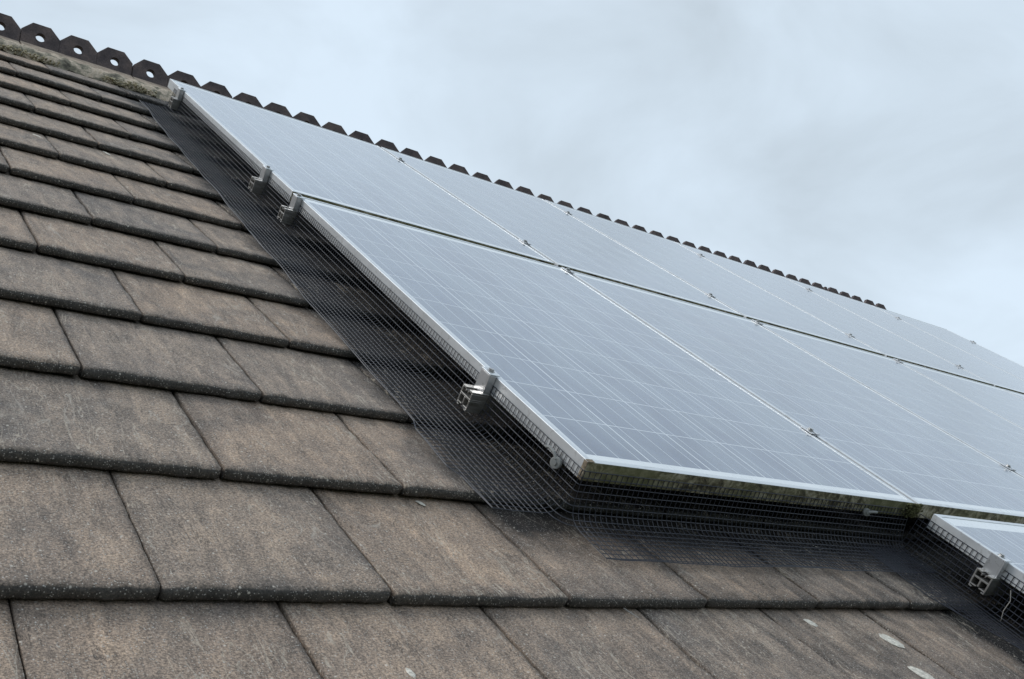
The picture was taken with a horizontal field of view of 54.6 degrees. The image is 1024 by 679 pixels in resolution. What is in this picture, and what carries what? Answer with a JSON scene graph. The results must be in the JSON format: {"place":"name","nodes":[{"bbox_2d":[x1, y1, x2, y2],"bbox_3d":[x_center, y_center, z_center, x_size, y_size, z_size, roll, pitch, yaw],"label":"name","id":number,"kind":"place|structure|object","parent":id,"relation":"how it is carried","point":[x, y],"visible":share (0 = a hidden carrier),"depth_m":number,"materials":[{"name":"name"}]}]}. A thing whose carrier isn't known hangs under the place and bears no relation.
{"place":"outdoors","nodes":[
{"label":"outdoors","id":0,"kind":"place"},
{"bbox_2d":[0,0,1023,365],"label":"sky","id":1,"kind":"structure","parent":0,"point":[873,150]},
{"label":"ground","id":2,"kind":"structure","parent":0,"visible":0},
{"bbox_2d":[0,13,1023,678],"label":"tiled roof","id":3,"kind":"structure","parent":2,"relation":"on","point":[220,457],"depth_m":1.61,"materials":[{"name":"tile"}]},
{"bbox_2d":[0,44,156,96],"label":"moss","id":4,"kind":"object","parent":3,"relation":"on","point":[114,80],"visible":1,"depth_m":4.21,"materials":[{"name":"plant"}]},
{"bbox_2d":[168,96,198,116],"bbox_3d":[1.059,-0.434,5.723,6.094,0.042,0.040,12,17,-36],"label":"mounting rail","id":5,"kind":"object","parent":3,"relation":"attached to","point":[174,103],"visible":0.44,"depth_m":3.93,"materials":[{"name":"metal"}]},
{"bbox_2d":[175,87,185,99],"bbox_3d":[-1.315,-0.976,3.938,0.026,0.050,0.036,12,17,-36],"label":"end clamp","id":6,"kind":"object","parent":5,"relation":"attached to","point":[180,93],"visible":1,"depth_m":3.92,"materials":[{"name":"metal"}]},
{"bbox_2d":[545,200,884,355],"bbox_3d":[0.956,-0.323,4.985,0.993,0.038,1.612,12,17,-36],"label":"solar panel","id":7,"kind":"object","parent":5,"relation":"attached to","point":[744,297],"visible":0.68,"depth_m":4.83,"materials":[{"name":"glass"}]},
{"bbox_2d":[248,176,287,201],"bbox_3d":[1.615,0.031,4.837,6.100,0.042,0.040,12,17,-36],"label":"mounting rail","id":8,"kind":"object","parent":3,"relation":"attached to","point":[257,185],"visible":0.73,"depth_m":3.05,"materials":[{"name":"metal"}]},
{"bbox_2d":[259,165,273,181],"bbox_3d":[-0.757,-0.511,3.054,0.026,0.050,0.036,12,17,-36],"label":"end clamp","id":9,"kind":"object","parent":8,"relation":"attached to","point":[265,173],"visible":1,"depth_m":3.04,"materials":[{"name":"metal"}]},
{"bbox_2d":[168,79,554,264],"bbox_3d":[-0.643,-0.660,3.798,0.993,0.038,1.612,12,17,-36],"label":"solar panel","id":10,"kind":"object","parent":8,"relation":"attached to","point":[311,161],"visible":0.81,"depth_m":3.60,"materials":[{"name":"glass"}]},
{"bbox_2d":[519,239,530,245],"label":"clamp","id":11,"kind":"object","parent":8,"relation":"attached to","point":[525,242],"visible":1,"depth_m":3.63,"materials":[{"name":"metal"}]},
{"bbox_2d":[381,147,743,316],"bbox_3d":[0.157,-0.491,4.391,0.993,0.038,1.612,12,17,-36],"label":"solar panel","id":12,"kind":"object","parent":8,"relation":"on","point":[558,237],"visible":0.73,"depth_m":4.22,"materials":[{"name":"glass"}]},
{"bbox_2d":[676,242,993,385],"bbox_3d":[1.756,-0.155,5.578,0.993,0.038,1.612,12,17,-36],"label":"solar panel","id":13,"kind":"object","parent":8,"relation":"attached to","point":[887,343],"visible":0.68,"depth_m":5.44,"materials":[{"name":"glass"}]},
{"bbox_2d":[784,277,1023,393],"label":"solar panel","id":14,"kind":"object","parent":8,"relation":"attached to","point":[988,372],"visible":0.73,"depth_m":6.12,"materials":[{"name":"glass"}]},
{"bbox_2d":[872,305,1023,379],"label":"solar panel","id":15,"kind":"object","parent":8,"relation":"attached to","point":[983,354],"visible":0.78,"depth_m":6.96,"materials":[{"name":"glass"}]},
{"bbox_2d":[277,205,318,231],"bbox_3d":[1.363,0.067,4.314,5.100,0.042,0.040,12,17,-36],"label":"mounting rail","id":16,"kind":"object","parent":3,"relation":"attached to","point":[286,214],"visible":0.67,"depth_m":2.82,"materials":[{"name":"metal"}]},
{"bbox_2d":[289,193,304,211],"bbox_3d":[-0.613,-0.391,2.826,0.026,0.050,0.036,12,17,-36],"label":"end clamp","id":17,"kind":"object","parent":16,"relation":"attached to","point":[295,202],"visible":1,"depth_m":2.81,"materials":[{"name":"metal"}]},
{"bbox_2d":[561,267,573,273],"bbox_3d":[0.193,-0.239,3.414,0.033,0.014,0.040,12,17,-36],"label":"clamp","id":18,"kind":"object","parent":16,"relation":"attached to","point":[568,270],"visible":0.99,"depth_m":3.41,"materials":[{"name":"metal"}]},
{"bbox_2d":[299,197,913,515],"bbox_3d":[0.143,-0.006,2.553,0.994,0.038,1.528,12,17,-36],"label":"solar panel","id":19,"kind":"object","parent":16,"relation":"attached to","point":[590,379],"visible":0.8,"depth_m":2.28,"materials":[{"name":"glass"}]},
{"bbox_2d":[548,469,936,572],"bbox_3d":[0.515,0.368,1.914,1.029,0.093,0.136,12,17,-36],"label":"wire mesh","id":20,"kind":"object","parent":19,"relation":"attached to","point":[789,559],"visible":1,"depth_m":1.89,"materials":[{"name":"black metal"}]},
{"bbox_2d":[862,508,877,515],"bbox_3d":[0.776,0.374,2.148,0.033,0.018,0.013,1,-16,-4],"label":"clip","id":21,"kind":"object","parent":20,"relation":"attached to","point":[866,512],"visible":1,"depth_m":2.14,"materials":[{"name":"grey plastic"}]},
{"bbox_2d":[902,503,922,518],"bbox_3d":[0.906,0.387,2.246,0.079,0.043,0.016,12,17,-36],"label":"moss","id":22,"kind":"object","parent":19,"relation":"attached to","point":[913,510],"visible":1,"depth_m":2.24,"materials":[{"name":"green plant"}]},
{"bbox_2d":[1003,389,1023,399],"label":"solar panel","id":23,"kind":"object","parent":16,"relation":"attached to","point":[1019,395],"visible":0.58,"depth_m":5.22,"materials":[{"name":"glass"}]},
{"bbox_2d":[139,88,581,512],"bbox_3d":[-0.711,-0.376,2.819,0.169,0.092,3.065,12,17,-36],"label":"wire mesh","id":24,"kind":"object","parent":3,"relation":"on","point":[179,143],"visible":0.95,"depth_m":2.27,"materials":[{"name":"black metal"}]},
{"bbox_2d":[545,445,561,468],"bbox_3d":[0.071,0.203,1.724,0.032,0.045,0.011,-10,-19,32],"label":"clip","id":25,"kind":"object","parent":24,"relation":"attached to","point":[555,462],"visible":1,"depth_m":1.72,"materials":[{"name":"grey plastic"}]},
{"bbox_2d":[405,668,415,677],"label":"bird dropping","id":26,"kind":"object","parent":3,"relation":"on","point":[410,673],"visible":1,"depth_m":1.14,"materials":[{"name":"white"}]},
{"bbox_2d":[456,384,514,418],"bbox_3d":[1.927,0.538,3.419,5.102,0.042,0.040,12,17,-36],"label":"mounting rail","id":27,"kind":"object","parent":3,"relation":"attached to","point":[472,399],"visible":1,"depth_m":1.93,"materials":[{"name":"metal"}]},
{"bbox_2d":[475,366,499,394],"bbox_3d":[-0.048,0.079,1.931,0.026,0.050,0.036,12,17,-36],"label":"end clamp","id":28,"kind":"object","parent":27,"relation":"attached to","point":[485,381],"visible":1,"depth_m":1.92,"materials":[{"name":"metal"}]},
{"bbox_2d":[571,270,1023,523],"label":"solar panel","id":29,"kind":"object","parent":27,"relation":"attached to","point":[931,468],"visible":0.72,"depth_m":2.97,"materials":[{"name":"glass"}]},
{"bbox_2d":[800,426,819,436],"bbox_3d":[0.757,0.232,2.519,0.033,0.014,0.040,12,17,-36],"label":"clamp","id":30,"kind":"object","parent":27,"relation":"attached to","point":[811,431],"visible":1,"depth_m":2.51,"materials":[{"name":"metal"}]},
{"bbox_2d":[760,322,1023,477],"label":"solar panel","id":31,"kind":"object","parent":27,"relation":"attached to","point":[987,433],"visible":0.73,"depth_m":3.84,"materials":[{"name":"glass"}]},
{"bbox_2d":[901,361,1023,428],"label":"solar panel","id":32,"kind":"object","parent":27,"relation":"attached to","point":[1004,404],"visible":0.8,"depth_m":4.62,"materials":[{"name":"glass"}]},
{"bbox_2d":[1000,463,1015,471],"bbox_3d":[1.557,0.400,3.113,0.033,0.014,0.040,12,17,-36],"label":"clamp","id":33,"kind":"object","parent":27,"relation":"attached to","point":[1008,466],"visible":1,"depth_m":3.11,"materials":[{"name":"metal"}]},
{"bbox_2d":[803,619,817,626],"bbox_3d":[0.522,0.494,1.731,0.020,0.003,0.025,12,17,-36],"label":"bird dropping","id":34,"kind":"object","parent":3,"relation":"on","point":[811,622],"visible":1,"depth_m":1.73,"materials":[{"name":"white"}]},
{"bbox_2d":[878,633,904,647],"bbox_3d":[0.683,0.541,1.782,0.037,0.005,0.047,12,17,-36],"label":"bird dropping","id":35,"kind":"object","parent":3,"relation":"on","point":[891,640],"visible":1,"depth_m":1.78,"materials":[{"name":"white"}]},
{"bbox_2d":[907,666,933,678],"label":"bird dropping","id":36,"kind":"object","parent":3,"relation":"on","point":[921,673],"visible":1,"depth_m":1.68,"materials":[{"name":"white"}]},
{"bbox_2d":[858,514,1023,650],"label":"wire mesh","id":37,"kind":"object","parent":3,"relation":"on","point":[958,604],"visible":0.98,"depth_m":2.10,"materials":[{"name":"black metal"}]},
{"bbox_2d":[968,568,1023,595],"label":"mounting rail","id":38,"kind":"object","parent":3,"relation":"attached to","point":[980,577],"visible":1,"depth_m":2.09,"materials":[{"name":"metal"}]},
{"bbox_2d":[927,514,1023,592],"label":"solar panel","id":39,"kind":"object","parent":38,"relation":"attached to","point":[985,538],"visible":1,"depth_m":2.20,"materials":[{"name":"glass"}]},
{"bbox_2d":[982,551,1011,577],"bbox_3d":[1.023,0.474,2.091,0.026,0.050,0.036,12,17,-36],"label":"end clamp","id":40,"kind":"object","parent":38,"relation":"attached to","point":[996,564],"visible":1,"depth_m":2.08,"materials":[{"name":"metal"}]}
]}

